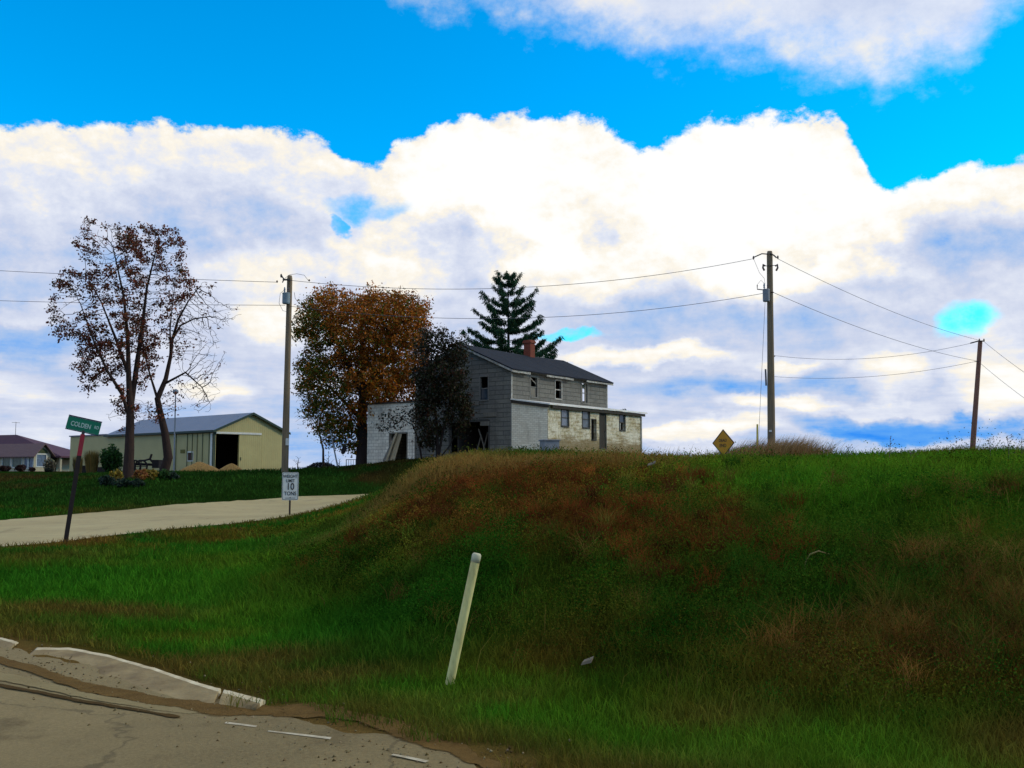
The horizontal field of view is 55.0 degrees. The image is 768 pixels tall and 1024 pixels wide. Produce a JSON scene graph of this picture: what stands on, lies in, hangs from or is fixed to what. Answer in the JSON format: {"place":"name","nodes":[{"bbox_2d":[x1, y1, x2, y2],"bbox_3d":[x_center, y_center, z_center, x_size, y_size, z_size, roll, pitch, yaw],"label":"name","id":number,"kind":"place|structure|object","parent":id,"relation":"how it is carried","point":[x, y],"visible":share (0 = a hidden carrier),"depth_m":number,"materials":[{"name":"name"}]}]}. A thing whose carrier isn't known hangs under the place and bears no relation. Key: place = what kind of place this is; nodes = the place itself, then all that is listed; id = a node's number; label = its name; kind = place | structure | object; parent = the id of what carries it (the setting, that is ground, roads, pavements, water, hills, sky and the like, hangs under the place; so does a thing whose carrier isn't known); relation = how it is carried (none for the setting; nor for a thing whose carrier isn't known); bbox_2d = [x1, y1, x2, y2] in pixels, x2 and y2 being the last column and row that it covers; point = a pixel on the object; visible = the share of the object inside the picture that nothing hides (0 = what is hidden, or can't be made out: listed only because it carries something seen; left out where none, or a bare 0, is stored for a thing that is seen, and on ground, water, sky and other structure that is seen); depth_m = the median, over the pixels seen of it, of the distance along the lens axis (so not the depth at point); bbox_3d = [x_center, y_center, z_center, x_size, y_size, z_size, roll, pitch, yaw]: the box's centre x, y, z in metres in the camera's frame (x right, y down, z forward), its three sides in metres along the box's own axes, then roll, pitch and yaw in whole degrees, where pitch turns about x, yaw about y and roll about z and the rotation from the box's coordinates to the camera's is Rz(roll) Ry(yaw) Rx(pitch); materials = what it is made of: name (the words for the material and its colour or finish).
{"place":"outdoors","nodes":[
{"label":"outdoors","id":0,"kind":"place"},
{"bbox_2d":[0,494,366,545],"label":"side road","id":1,"kind":"structure","parent":0,"point":[51,528],"depth_m":32.90,"materials":[{"name":"beige concrete"}]},
{"bbox_2d":[0,444,1023,767],"bbox_3d":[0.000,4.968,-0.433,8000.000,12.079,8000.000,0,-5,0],"label":"ground","id":2,"kind":"structure","parent":0,"point":[354,727],"depth_m":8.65,"materials":[{"name":"green plant"}]},
{"bbox_2d":[0,465,11,471],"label":"shrub","id":3,"kind":"object","parent":2,"relation":"on","point":[5,468],"visible":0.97,"depth_m":91.43,"materials":[{"name":"brown plant"}]},
{"bbox_2d":[0,637,18,647],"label":"kerb","id":4,"kind":"structure","parent":2,"relation":"on","point":[4,642],"depth_m":9.43,"materials":[{"name":"concrete"}]},
{"bbox_2d":[14,464,26,471],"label":"shrub","id":5,"kind":"object","parent":2,"relation":"on","point":[20,468],"visible":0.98,"depth_m":91.50,"materials":[{"name":"brown plant"}]},
{"bbox_2d":[28,467,35,471],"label":"shrub","id":6,"kind":"object","parent":2,"relation":"on","point":[32,469],"visible":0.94,"depth_m":95.48,"materials":[{"name":"brown plant"}]},
{"bbox_2d":[0,422,69,470],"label":"ranch house","id":7,"kind":"structure","parent":2,"relation":"on","point":[15,450],"depth_m":122.63,"materials":[{"name":"beige wood"}]},
{"bbox_2d":[2,458,10,466],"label":"window","id":8,"kind":"structure","parent":7,"relation":"in","point":[5,461],"depth_m":122.55,"materials":[{"name":"grey glass"}]},
{"bbox_2d":[12,457,22,467],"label":"window","id":9,"kind":"structure","parent":7,"relation":"in","point":[16,461],"depth_m":121.81,"materials":[{"name":"grey glass"}]},
{"bbox_2d":[24,457,27,468],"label":"door","id":10,"kind":"structure","parent":7,"relation":"in","point":[25,458],"depth_m":121.11,"materials":[{"name":"blue glass"}]},
{"bbox_2d":[28,457,33,468],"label":"window","id":11,"kind":"structure","parent":7,"relation":"in","point":[30,460],"depth_m":120.74,"materials":[{"name":"blue glass"}]},
{"bbox_2d":[36,453,46,466],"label":"window","id":12,"kind":"structure","parent":7,"relation":"in","point":[40,457],"depth_m":121.39,"materials":[{"name":"white glass"}]},
{"bbox_2d":[42,457,55,470],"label":"shrub","id":13,"kind":"object","parent":2,"relation":"on","point":[50,463],"visible":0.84,"depth_m":89.56,"materials":[{"name":"grey plant"}]},
{"bbox_2d":[44,468,53,471],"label":"shrub","id":14,"kind":"object","parent":2,"relation":"on","point":[48,470],"visible":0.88,"depth_m":85.52,"materials":[{"name":"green plant"}]},
{"bbox_2d":[72,456,83,473],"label":"ornamental grass","id":15,"kind":"object","parent":2,"relation":"on","point":[81,465],"depth_m":65.67,"materials":[{"name":"brown plant"}]},
{"bbox_2d":[63,415,101,541],"bbox_3d":[-10.117,2.412,23.112,0.819,3.382,0.147,1,-5,-12],"label":"street sign","id":16,"kind":"object","parent":2,"relation":"on","point":[84,425],"visible":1,"depth_m":23.13,"materials":[{"name":"metal"}]},
{"bbox_2d":[84,449,99,472],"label":"ornamental grass","id":17,"kind":"object","parent":2,"relation":"on","point":[92,461],"depth_m":61.55,"materials":[{"name":"brown plant"}]},
{"bbox_2d":[82,466,104,471],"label":"planter box","id":18,"kind":"object","parent":2,"relation":"on","point":[99,469],"visible":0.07,"depth_m":69.44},
{"bbox_2d":[97,474,115,485],"bbox_3d":[-19.111,4.573,46.276,0.844,0.652,0.699,0,-5,0],"label":"bed plant","id":19,"kind":"object","parent":2,"relation":"on","point":[105,480],"visible":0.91,"depth_m":46.15,"materials":[{"name":"green plant"}]},
{"bbox_2d":[99,443,123,471],"bbox_3d":[-25.162,4.717,61.817,1.400,2.018,1.326,4,-7,-41],"label":"shrub","id":20,"kind":"object","parent":2,"relation":"on","point":[111,459],"visible":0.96,"depth_m":61.59,"materials":[{"name":"green plant"}]},
{"bbox_2d":[109,468,123,480],"bbox_3d":[-19.044,4.449,47.292,0.787,0.827,0.699,-3,-6,30],"label":"bed plant","id":21,"kind":"object","parent":2,"relation":"on","point":[117,474],"visible":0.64,"depth_m":47.21,"materials":[{"name":"yellow plant"}]},
{"bbox_2d":[44,216,195,478],"bbox_3d":[-20.123,-1.880,50.337,7.494,13.853,4.933,0,-5,0],"label":"tall tree","id":22,"kind":"object","parent":2,"relation":"on","point":[132,382],"visible":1,"depth_m":50.24,"materials":[{"name":"red plant"}]},
{"bbox_2d":[110,478,129,486],"bbox_3d":[-18.086,4.607,45.565,0.828,0.552,0.822,4,-6,-39],"label":"bed plant","id":23,"kind":"object","parent":2,"relation":"on","point":[120,482],"visible":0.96,"depth_m":45.42,"materials":[{"name":"green plant"}]},
{"bbox_2d":[30,647,220,702],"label":"kerb","id":24,"kind":"structure","parent":2,"relation":"on","point":[156,680],"depth_m":8.00,"materials":[{"name":"concrete"}]},
{"bbox_2d":[128,478,144,487],"bbox_3d":[-17.392,4.606,45.570,0.716,0.551,0.657,5,-7,-44],"label":"bed plant","id":25,"kind":"object","parent":2,"relation":"on","point":[137,482],"visible":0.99,"depth_m":45.46,"materials":[{"name":"green plant"}]},
{"bbox_2d":[131,468,148,479],"bbox_3d":[-18.271,4.486,48.374,0.769,0.736,0.631,0,-5,0],"label":"bed plant","id":26,"kind":"object","parent":2,"relation":"on","point":[140,474],"visible":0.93,"depth_m":48.28,"materials":[{"name":"orange plant"}]},
{"bbox_2d":[134,454,161,472],"bbox_3d":[-20.524,4.441,54.922,1.802,1.080,0.600,0,-5,0],"label":"farm implement","id":27,"kind":"object","parent":2,"relation":"on","point":[155,464],"visible":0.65,"depth_m":54.79,"materials":[{"name":"black metal"}]},
{"bbox_2d":[144,468,158,479],"bbox_3d":[-18.125,4.561,49.302,0.806,0.688,0.677,0,-5,0],"label":"bed plant","id":28,"kind":"object","parent":2,"relation":"on","point":[152,473],"visible":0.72,"depth_m":49.19,"materials":[{"name":"yellow plant"}]},
{"bbox_2d":[156,469,169,479],"bbox_3d":[-17.744,4.624,49.992,0.749,0.717,0.641,-3,-6,27],"label":"bed plant","id":29,"kind":"object","parent":2,"relation":"on","point":[161,474],"visible":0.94,"depth_m":49.90,"materials":[{"name":"green plant"}]},
{"bbox_2d":[167,471,179,479],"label":"bed plant","id":30,"kind":"object","parent":2,"relation":"on","point":[174,475],"visible":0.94,"depth_m":50.18,"materials":[{"name":"green plant"}]},
{"bbox_2d":[173,389,178,470],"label":"yard light","id":31,"kind":"object","parent":2,"relation":"on","point":[176,390],"visible":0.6,"depth_m":65.95,"materials":[{"name":"metal"}]},
{"bbox_2d":[69,412,290,470],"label":"pole barn","id":32,"kind":"structure","parent":2,"relation":"on","point":[249,441],"depth_m":96.58,"materials":[{"name":"beige metal"}]},
{"bbox_2d":[187,451,192,460],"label":"window","id":33,"kind":"structure","parent":32,"relation":"in","point":[188,452],"depth_m":94.63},
{"bbox_2d":[238,434,261,469],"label":"sliding door","id":34,"kind":"structure","parent":32,"relation":"in","point":[250,446],"depth_m":94.64,"materials":[{"name":"beige metal"}]},
{"bbox_2d":[128,272,240,470],"bbox_3d":[-17.585,-0.382,52.308,6.390,11.172,3.697,0,-5,0],"label":"bare tree","id":35,"kind":"object","parent":2,"relation":"on","point":[167,455],"visible":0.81,"depth_m":52.22,"materials":[{"name":"red plant"}]},
{"bbox_2d":[180,462,218,470],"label":"chip pile","id":36,"kind":"object","parent":2,"relation":"on","point":[200,466],"visible":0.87,"depth_m":79.06,"materials":[{"name":"beige wood"}]},
{"bbox_2d":[219,463,241,470],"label":"chip pile","id":37,"kind":"object","parent":2,"relation":"on","point":[232,466],"visible":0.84,"depth_m":79.35,"materials":[{"name":"beige wood"}]},
{"bbox_2d":[0,646,475,767],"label":"highway","id":38,"kind":"structure","parent":2,"relation":"on","point":[43,731],"depth_m":6.12,"materials":[{"name":"grey asphalt"}]},
{"bbox_2d":[0,684,179,717],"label":"road seam","id":39,"kind":"object","parent":38,"relation":"on","point":[81,700],"visible":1,"depth_m":7.08,"materials":[{"name":"black asphalt"}]},
{"bbox_2d":[0,656,324,717],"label":"dirt strip","id":40,"kind":"object","parent":38,"relation":"on","point":[216,709],"visible":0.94,"depth_m":7.20,"materials":[{"name":"brown soil"}]},
{"bbox_2d":[0,672,199,713],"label":"gutter","id":41,"kind":"object","parent":40,"relation":"on","point":[17,679],"visible":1,"depth_m":7.32,"materials":[{"name":"concrete"}]},
{"bbox_2d":[225,722,256,726],"bbox_3d":[-1.785,2.242,6.478,0.278,0.003,0.039,-2,-5,25],"label":"edge line","id":42,"kind":"object","parent":38,"relation":"on","point":[241,724],"visible":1,"depth_m":6.47,"materials":[{"name":"paint"}]},
{"bbox_2d":[268,730,330,738],"bbox_3d":[-1.340,2.212,6.210,0.495,0.006,0.045,-2,-6,25],"label":"edge line","id":43,"kind":"object","parent":38,"relation":"on","point":[325,737],"visible":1,"depth_m":6.20,"materials":[{"name":"paint"}]},
{"bbox_2d":[392,754,427,761],"bbox_3d":[-0.596,2.178,5.731,0.242,0.010,0.040,-3,-6,28],"label":"edge line","id":44,"kind":"object","parent":38,"relation":"on","point":[413,758],"visible":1,"depth_m":5.72,"materials":[{"name":"paint"}]},
{"bbox_2d":[219,690,264,709],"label":"kerb","id":45,"kind":"structure","parent":2,"relation":"on","point":[253,705],"depth_m":7.08,"materials":[{"name":"concrete"}]},
{"bbox_2d":[282,472,298,513],"bbox_3d":[-7.519,3.915,33.309,0.548,1.842,0.071,2,-5,-19],"label":"weight limit sign","id":46,"kind":"object","parent":2,"relation":"on","point":[290,483],"visible":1,"depth_m":33.31,"materials":[{"name":"white metal"}]},
{"bbox_2d":[276,274,309,471],"bbox_3d":[-12.556,0.030,55.995,1.963,12.772,0.839,0,-5,0],"label":"utility pole","id":47,"kind":"object","parent":2,"relation":"on","point":[287,298],"visible":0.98,"depth_m":56.08,"materials":[{"name":"brown wood"}]},
{"bbox_2d":[0,300,204,304],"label":"power line","id":48,"kind":"object","parent":47,"relation":"attached to","point":[112,303],"visible":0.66,"depth_m":57.39,"materials":[{"name":"metal"}]},
{"bbox_2d":[0,270,262,281],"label":"power line","id":49,"kind":"object","parent":47,"relation":"attached to","point":[147,277],"visible":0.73,"depth_m":57.12,"materials":[{"name":"metal"}]},
{"bbox_2d":[295,386,325,465],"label":"bare sapling","id":50,"kind":"object","parent":2,"relation":"on","point":[323,462],"visible":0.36,"depth_m":71.81,"materials":[{"name":"brown plant"}]},
{"bbox_2d":[306,462,333,467],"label":"brush pile","id":51,"kind":"object","parent":2,"relation":"on","point":[315,464],"visible":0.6,"depth_m":99.09,"materials":[{"name":"grey plant"}]},
{"bbox_2d":[0,637,651,767],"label":"gravel","id":52,"kind":"structure","parent":2,"relation":"on","point":[507,750],"depth_m":6.42,"materials":[{"name":"grey gravel"}]},
{"bbox_2d":[330,430,338,467],"bbox_3d":[-10.794,4.111,59.872,0.661,2.618,0.095,0,-5,0],"label":"leaning pole","id":53,"kind":"object","parent":2,"relation":"on","point":[334,449],"visible":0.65,"depth_m":59.85,"materials":[{"name":"grey wood"}]},
{"bbox_2d":[290,277,436,464],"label":"maple tree","id":54,"kind":"object","parent":2,"relation":"on","point":[382,383],"visible":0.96,"depth_m":65.12,"materials":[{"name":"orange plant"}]},
{"bbox_2d":[341,425,346,453],"bbox_3d":[-10.870,3.174,63.835,0.358,2.796,1.319,0,-5,-5],"label":"tyre swing","id":55,"kind":"object","parent":54,"relation":"hanging from","point":[343,449],"visible":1,"depth_m":63.38,"materials":[{"name":"rubber"}]},
{"bbox_2d":[383,435,394,460],"bbox_3d":[-7.861,4.156,63.181,0.898,1.726,0.160,0,-5,-3],"label":"leaning board","id":56,"kind":"object","parent":2,"relation":"on","point":[386,454],"visible":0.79,"depth_m":63.17,"materials":[{"name":"grey wood"}]},
{"bbox_2d":[366,401,414,463],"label":"block outbuilding","id":57,"kind":"structure","parent":2,"relation":"on","point":[378,443],"depth_m":64.00,"materials":[{"name":"white concrete"}]},
{"bbox_2d":[385,432,397,460],"bbox_3d":[-7.712,4.022,62.995,0.776,1.884,0.138,1,-5,-10],"label":"leaning board","id":58,"kind":"object","parent":2,"relation":"on","point":[391,447],"visible":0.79,"depth_m":62.98,"materials":[{"name":"grey wood"}]},
{"bbox_2d":[390,434,401,460],"bbox_3d":[-7.399,3.936,62.974,0.787,1.991,0.375,2,-5,-23],"label":"leaning board","id":59,"kind":"object","parent":2,"relation":"on","point":[395,447],"visible":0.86,"depth_m":62.94,"materials":[{"name":"grey wood"}]},
{"bbox_2d":[371,406,422,458],"bbox_3d":[-6.946,2.940,59.446,3.145,3.432,1.310,0,-5,0],"label":"sapling","id":60,"kind":"object","parent":2,"relation":"on","point":[390,420],"visible":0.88,"depth_m":59.47,"materials":[{"name":"brown plant"}]},
{"bbox_2d":[280,702,517,767],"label":"dirt strip","id":61,"kind":"object","parent":2,"relation":"on","point":[465,753],"visible":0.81,"depth_m":6.17,"materials":[{"name":"brown soil"}]},
{"bbox_2d":[404,323,477,458],"bbox_3d":[-4.070,0.426,57.419,4.357,8.189,3.494,0,-5,0],"label":"scrub tree","id":62,"kind":"object","parent":2,"relation":"on","point":[435,393],"visible":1,"depth_m":57.01,"materials":[{"name":"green plant"}]},
{"bbox_2d":[445,553,480,684],"bbox_3d":[-0.413,1.985,7.707,0.340,1.313,0.075,0,-5,0],"label":"marker post","id":63,"kind":"object","parent":2,"relation":"on","point":[463,615],"visible":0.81,"depth_m":7.69,"materials":[{"name":"beige paint"}]},
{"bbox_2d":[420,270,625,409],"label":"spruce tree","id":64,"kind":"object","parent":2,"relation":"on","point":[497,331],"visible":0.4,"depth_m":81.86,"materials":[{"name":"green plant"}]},
{"bbox_2d":[409,340,646,457],"bbox_3d":[1.224,1.334,64.196,10.684,8.960,11.970,-4,-6,36],"label":"farmhouse","id":65,"kind":"object","parent":2,"relation":"on","point":[528,398],"visible":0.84,"depth_m":60.08,"materials":[{"name":"grey wood"}]},
{"bbox_2d":[449,419,489,454],"bbox_3d":[-2.620,3.231,59.784,3.168,2.113,0.070,-4,-6,36],"label":"doorway","id":66,"kind":"structure","parent":65,"relation":"in","point":[477,420],"depth_m":59.34,"materials":[{"name":"grey wood"}]},
{"bbox_2d":[479,375,488,400],"bbox_3d":[-1.673,0.251,59.391,0.735,1.585,0.125,-4,-6,36],"label":"window","id":67,"kind":"structure","parent":65,"relation":"in","point":[483,392],"depth_m":59.42,"materials":[{"name":"grey glass"}]},
{"bbox_2d":[530,375,537,398],"bbox_3d":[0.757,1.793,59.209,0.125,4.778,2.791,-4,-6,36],"label":"window","id":68,"kind":"structure","parent":65,"relation":"in","point":[530,375],"depth_m":60.11,"materials":[{"name":"grey wood"}]},
{"bbox_2d":[555,379,561,399],"bbox_3d":[2.930,0.356,62.350,0.125,1.315,0.856,-4,-6,36],"label":"window","id":69,"kind":"structure","parent":65,"relation":"in","point":[555,379],"depth_m":62.28,"materials":[{"name":"grey wood"}]},
{"bbox_2d":[561,409,568,426],"bbox_3d":[3.113,1.983,58.010,0.125,1.134,0.903,-4,-6,36],"label":"window","id":70,"kind":"structure","parent":65,"relation":"in","point":[564,413],"depth_m":58.07,"materials":[{"name":"grey glass"}]},
{"bbox_2d":[581,381,587,403],"bbox_3d":[4.762,0.588,64.876,0.125,1.471,0.916,-4,-6,36],"label":"window","id":71,"kind":"structure","parent":65,"relation":"in","point":[581,381],"depth_m":64.83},
{"bbox_2d":[582,411,589,428],"bbox_3d":[4.498,2.149,59.916,0.125,1.166,0.954,-4,-6,36],"label":"window","id":72,"kind":"structure","parent":65,"relation":"in","point":[585,415],"depth_m":59.98,"materials":[{"name":"glass"}]},
{"bbox_2d":[600,414,604,447],"bbox_3d":[5.651,2.955,61.488,0.100,2.088,0.705,-4,-6,36],"label":"door","id":73,"kind":"structure","parent":65,"relation":"in","point":[602,417],"depth_m":61.50,"materials":[{"name":"grey wood"}]},
{"bbox_2d":[619,414,625,430],"bbox_3d":[7.111,2.479,63.519,0.125,1.147,0.840,-4,-6,36],"label":"window","id":74,"kind":"structure","parent":65,"relation":"in","point":[621,417],"depth_m":63.57,"materials":[{"name":"grey glass"}]},
{"bbox_2d":[539,439,560,450],"bbox_3d":[1.907,3.321,49.900,0.900,0.994,0.800,2,-5,-20],"label":"concrete cistern","id":75,"kind":"object","parent":2,"relation":"on","point":[548,443],"visible":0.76,"depth_m":49.59,"materials":[{"name":"grey concrete"}]},
{"bbox_2d":[581,656,593,664],"bbox_3d":[0.588,2.158,7.676,0.100,0.065,0.052,-1,-5,7],"label":"litter scrap","id":76,"kind":"object","parent":2,"relation":"on","point":[587,660],"visible":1,"depth_m":7.66,"materials":[{"name":"white paper"}]},
{"bbox_2d":[154,419,1023,749],"bbox_3d":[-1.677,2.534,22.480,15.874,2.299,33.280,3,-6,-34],"label":"tall grass","id":77,"kind":"structure","parent":2,"relation":"on","point":[470,462],"depth_m":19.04,"materials":[{"name":"brown plant"}]},
{"bbox_2d":[712,429,734,453],"bbox_3d":[8.602,2.787,39.925,0.071,1.910,1.123,4,-6,-40],"label":"warning sign","id":78,"kind":"object","parent":2,"relation":"on","point":[722,440],"visible":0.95,"depth_m":39.94,"materials":[{"name":"yellow metal"}]},
{"bbox_2d":[752,251,778,440],"bbox_3d":[14.134,-0.903,54.111,1.396,13.081,0.718,2,-5,-20],"label":"utility pole","id":79,"kind":"object","parent":2,"relation":"on","point":[768,292],"visible":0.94,"depth_m":54.20,"materials":[{"name":"brown wood"}]},
{"bbox_2d":[284,259,750,288],"bbox_3d":[0.203,-6.142,55.493,26.528,1.544,0.027,0,-5,4],"label":"power line","id":80,"kind":"object","parent":79,"relation":"attached to","point":[535,286],"visible":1,"depth_m":55.31,"materials":[{"name":"metal"}]},
{"bbox_2d":[290,293,762,318],"bbox_3d":[0.621,-4.320,55.284,26.897,1.286,0.027,0,-5,4],"label":"power line","id":81,"kind":"object","parent":79,"relation":"attached to","point":[534,317],"visible":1,"depth_m":55.29,"materials":[{"name":"metal"}]},
{"bbox_2d":[756,311,764,444],"bbox_3d":[13.206,-0.201,52.012,0.107,9.074,4.119,-2,-5,23],"label":"guy wire","id":82,"kind":"object","parent":79,"relation":"attached to","point":[757,438],"visible":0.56,"depth_m":50.92,"materials":[{"name":"metal"}]},
{"bbox_2d":[775,293,975,360],"bbox_3d":[25.745,-3.427,66.398,0.027,1.249,32.827,-5,-7,43],"label":"power line","id":83,"kind":"object","parent":79,"relation":"attached to","point":[867,330],"visible":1,"depth_m":63.02,"materials":[{"name":"metal"}]},
{"bbox_2d":[779,259,976,339],"bbox_3d":[26.014,-5.216,66.554,0.026,1.463,32.822,-5,-7,43],"label":"power line","id":84,"kind":"object","parent":79,"relation":"attached to","point":[870,302],"visible":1,"depth_m":63.31,"materials":[{"name":"metal"}]},
{"bbox_2d":[711,435,856,456],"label":"brown grass","id":85,"kind":"structure","parent":2,"relation":"on","point":[798,447],"depth_m":46.46,"materials":[{"name":"brown plant"}]},
{"bbox_2d":[970,339,984,448],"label":"utility pole","id":86,"kind":"object","parent":2,"relation":"on","point":[976,400],"visible":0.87,"depth_m":78.09,"materials":[{"name":"brown wood"}]},
{"bbox_2d":[774,362,971,378],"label":"power line","id":87,"kind":"object","parent":86,"relation":"attached to","point":[885,375],"visible":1,"depth_m":81.19,"materials":[{"name":"metal"}]},
{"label":"utility pole","id":88,"kind":"object","parent":2,"relation":"on","visible":0},
{"bbox_2d":[774,343,969,359],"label":"power line","id":89,"kind":"object","parent":88,"relation":"attached to","point":[882,357],"visible":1,"depth_m":81.34,"materials":[{"name":"metal"}]},
{"bbox_2d":[0,0,1023,468],"label":"sky","id":90,"kind":"structure","parent":0,"point":[875,148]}
]}

